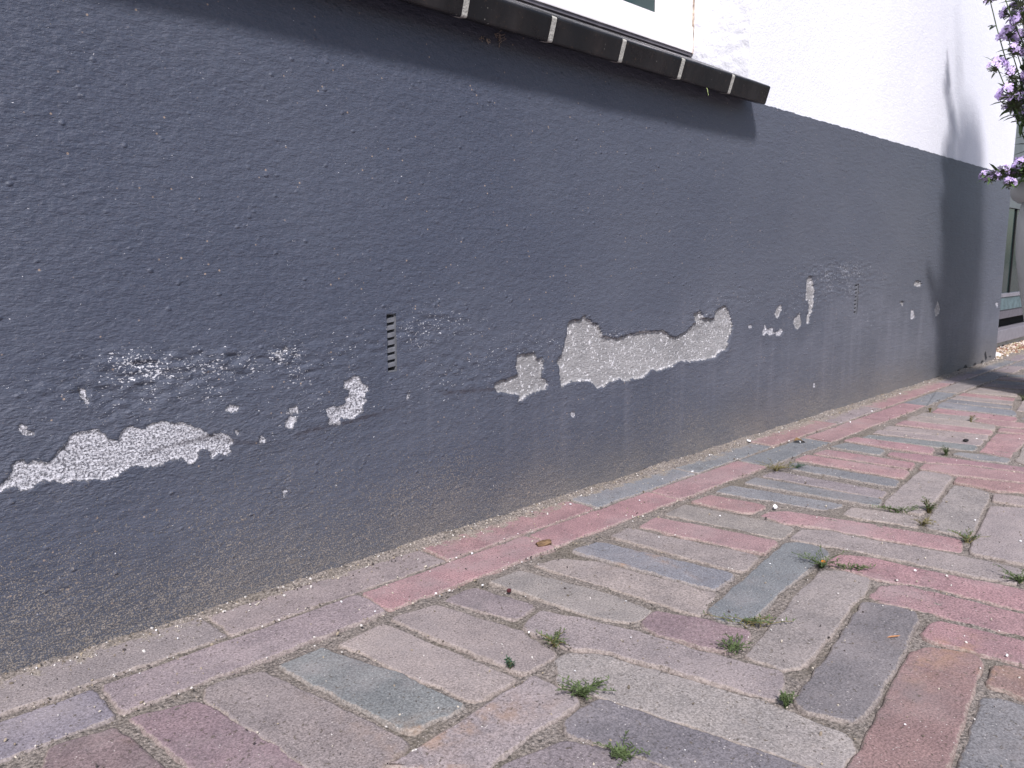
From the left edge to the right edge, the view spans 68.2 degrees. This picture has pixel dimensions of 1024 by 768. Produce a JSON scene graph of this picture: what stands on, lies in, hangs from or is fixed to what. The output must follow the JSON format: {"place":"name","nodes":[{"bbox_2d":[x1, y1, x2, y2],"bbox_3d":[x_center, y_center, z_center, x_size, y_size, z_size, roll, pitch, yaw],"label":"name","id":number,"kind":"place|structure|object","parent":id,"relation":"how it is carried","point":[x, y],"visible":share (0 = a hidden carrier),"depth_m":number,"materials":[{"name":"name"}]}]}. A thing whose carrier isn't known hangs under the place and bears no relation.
{"place":"outdoors","nodes":[
{"label":"outdoors","id":0,"kind":"place"},
{"bbox_2d":[0,352,1023,767],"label":"pavement","id":1,"kind":"structure","parent":0,"point":[668,720],"depth_m":0.55,"materials":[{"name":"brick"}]},
{"bbox_2d":[504,655,514,668],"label":"weed","id":2,"kind":"object","parent":1,"relation":"on","point":[509,661],"visible":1,"depth_m":0.51,"materials":[{"name":"green plant"}]},
{"bbox_2d":[2,358,1022,767],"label":"grit","id":3,"kind":"object","parent":1,"relation":"on","point":[542,556],"visible":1,"depth_m":0.68,"materials":[{"name":"grey gravel"}]},
{"bbox_2d":[535,539,551,546],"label":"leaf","id":4,"kind":"object","parent":1,"relation":"on","point":[545,542],"visible":1,"depth_m":0.74,"materials":[{"name":"brown plant"}]},
{"bbox_2d":[536,627,569,647],"bbox_3d":[0.034,0.186,0.547,0.024,0.010,0.032,-5,10,-26],"label":"weed","id":5,"kind":"object","parent":1,"relation":"on","point":[552,641],"visible":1,"depth_m":0.55,"materials":[{"name":"green plant"}]},
{"bbox_2d":[555,675,615,699],"bbox_3d":[0.047,0.195,0.479,0.039,0.013,0.028,0,9,0],"label":"weed","id":6,"kind":"object","parent":1,"relation":"on","point":[578,689],"visible":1,"depth_m":0.48,"materials":[{"name":"green plant"}]},
{"bbox_2d":[594,729,650,764],"bbox_3d":[0.061,0.205,0.419,0.026,0.011,0.023,-5,10,-28],"label":"weed","id":7,"kind":"object","parent":1,"relation":"on","point":[617,750],"visible":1,"depth_m":0.42,"materials":[{"name":"green plant"}]},
{"bbox_2d":[716,633,752,654],"bbox_3d":[0.157,0.186,0.536,0.026,0.012,0.024,-5,10,-25],"label":"weed","id":8,"kind":"object","parent":1,"relation":"on","point":[734,647],"visible":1,"depth_m":0.54,"materials":[{"name":"green plant"}]},
{"bbox_2d":[755,459,794,470],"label":"weed","id":9,"kind":"object","parent":1,"relation":"on","point":[778,467],"visible":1,"depth_m":1.00,"materials":[{"name":"green plant"}]},
{"bbox_2d":[777,689,798,708],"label":"weed","id":10,"kind":"object","parent":1,"relation":"on","point":[784,698],"visible":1,"depth_m":0.47,"materials":[{"name":"green plant"}]},
{"bbox_2d":[792,545,850,567],"bbox_3d":[0.277,0.159,0.687,0.047,0.017,0.047,-9,12,-43],"label":"weed","id":11,"kind":"object","parent":1,"relation":"on","point":[821,564],"visible":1,"depth_m":0.69,"materials":[{"name":"green plant"}]},
{"bbox_2d":[834,562,875,570],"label":"weed","id":12,"kind":"object","parent":1,"relation":"on","point":[854,564],"visible":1,"depth_m":0.68,"materials":[{"name":"green plant"}]},
{"bbox_2d":[872,504,930,512],"bbox_3d":[0.428,0.137,0.836,0.061,0.011,0.020,1,9,7],"label":"weed","id":13,"kind":"object","parent":1,"relation":"on","point":[894,509],"visible":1,"depth_m":0.83,"materials":[{"name":"green plant"}]},
{"bbox_2d":[912,517,935,525],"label":"weed","id":14,"kind":"object","parent":1,"relation":"on","point":[924,521],"visible":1,"depth_m":0.79,"materials":[{"name":"green plant"}]},
{"bbox_2d":[919,496,938,512],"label":"weed","id":15,"kind":"object","parent":1,"relation":"on","point":[928,508],"visible":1,"depth_m":0.83,"materials":[{"name":"green plant"}]},
{"bbox_2d":[862,349,1023,422],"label":"joint sand","id":16,"kind":"structure","parent":1,"relation":"on","point":[1017,401],"depth_m":1.57,"materials":[{"name":"grey sand"}]},
{"bbox_2d":[941,445,949,455],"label":"weed","id":17,"kind":"object","parent":1,"relation":"on","point":[946,452],"visible":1,"depth_m":1.08,"materials":[{"name":"green plant"}]},
{"bbox_2d":[948,527,988,542],"bbox_3d":[0.451,0.150,0.749,0.032,0.013,0.029,-2,9,-13],"label":"weed","id":18,"kind":"object","parent":1,"relation":"on","point":[965,539],"visible":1,"depth_m":0.75,"materials":[{"name":"green plant"}]},
{"bbox_2d":[993,564,1023,583],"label":"weed","id":19,"kind":"object","parent":1,"relation":"on","point":[1018,577],"visible":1,"depth_m":0.65,"materials":[{"name":"green plant"}]},
{"bbox_2d":[1010,177,1023,317],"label":"planter","id":20,"kind":"object","parent":1,"relation":"on","point":[1017,194],"visible":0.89,"depth_m":1.50,"materials":[{"name":"ceramic"}]},
{"bbox_2d":[977,0,1023,189],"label":"flowering plant","id":21,"kind":"object","parent":20,"relation":"on","point":[1014,103],"visible":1,"depth_m":1.47,"materials":[{"name":"purple plant"}]},
{"bbox_2d":[993,340,1023,360],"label":"gravel","id":22,"kind":"structure","parent":0,"point":[1006,350],"depth_m":2.35,"materials":[{"name":"beige gravel"}]},
{"label":"ground","id":23,"kind":"structure","parent":0,"visible":0},
{"bbox_2d":[0,0,1023,674],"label":"house","id":24,"kind":"structure","parent":23,"relation":"on","point":[290,290],"depth_m":0.71,"materials":[{"name":"paint"}]},
{"bbox_2d":[479,30,506,46],"bbox_3d":[-0.019,-0.338,0.739,0.037,0.018,0.006,-9,12,-43],"label":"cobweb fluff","id":25,"kind":"object","parent":24,"relation":"attached to","point":[499,37],"visible":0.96,"depth_m":0.74,"materials":[{"name":"grey"}]},
{"bbox_2d":[517,0,694,56],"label":"window","id":26,"kind":"structure","parent":24,"relation":"in","point":[668,25],"depth_m":1.04,"materials":[{"name":"white paint"}]},
{"bbox_2d":[702,610,795,627],"bbox_3d":[0.180,0.180,0.574,0.071,0.010,0.017,1,9,8],"label":"weed","id":27,"kind":"object","parent":23,"relation":"on","point":[753,621],"visible":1,"depth_m":0.57,"materials":[{"name":"green plant"}]}
]}

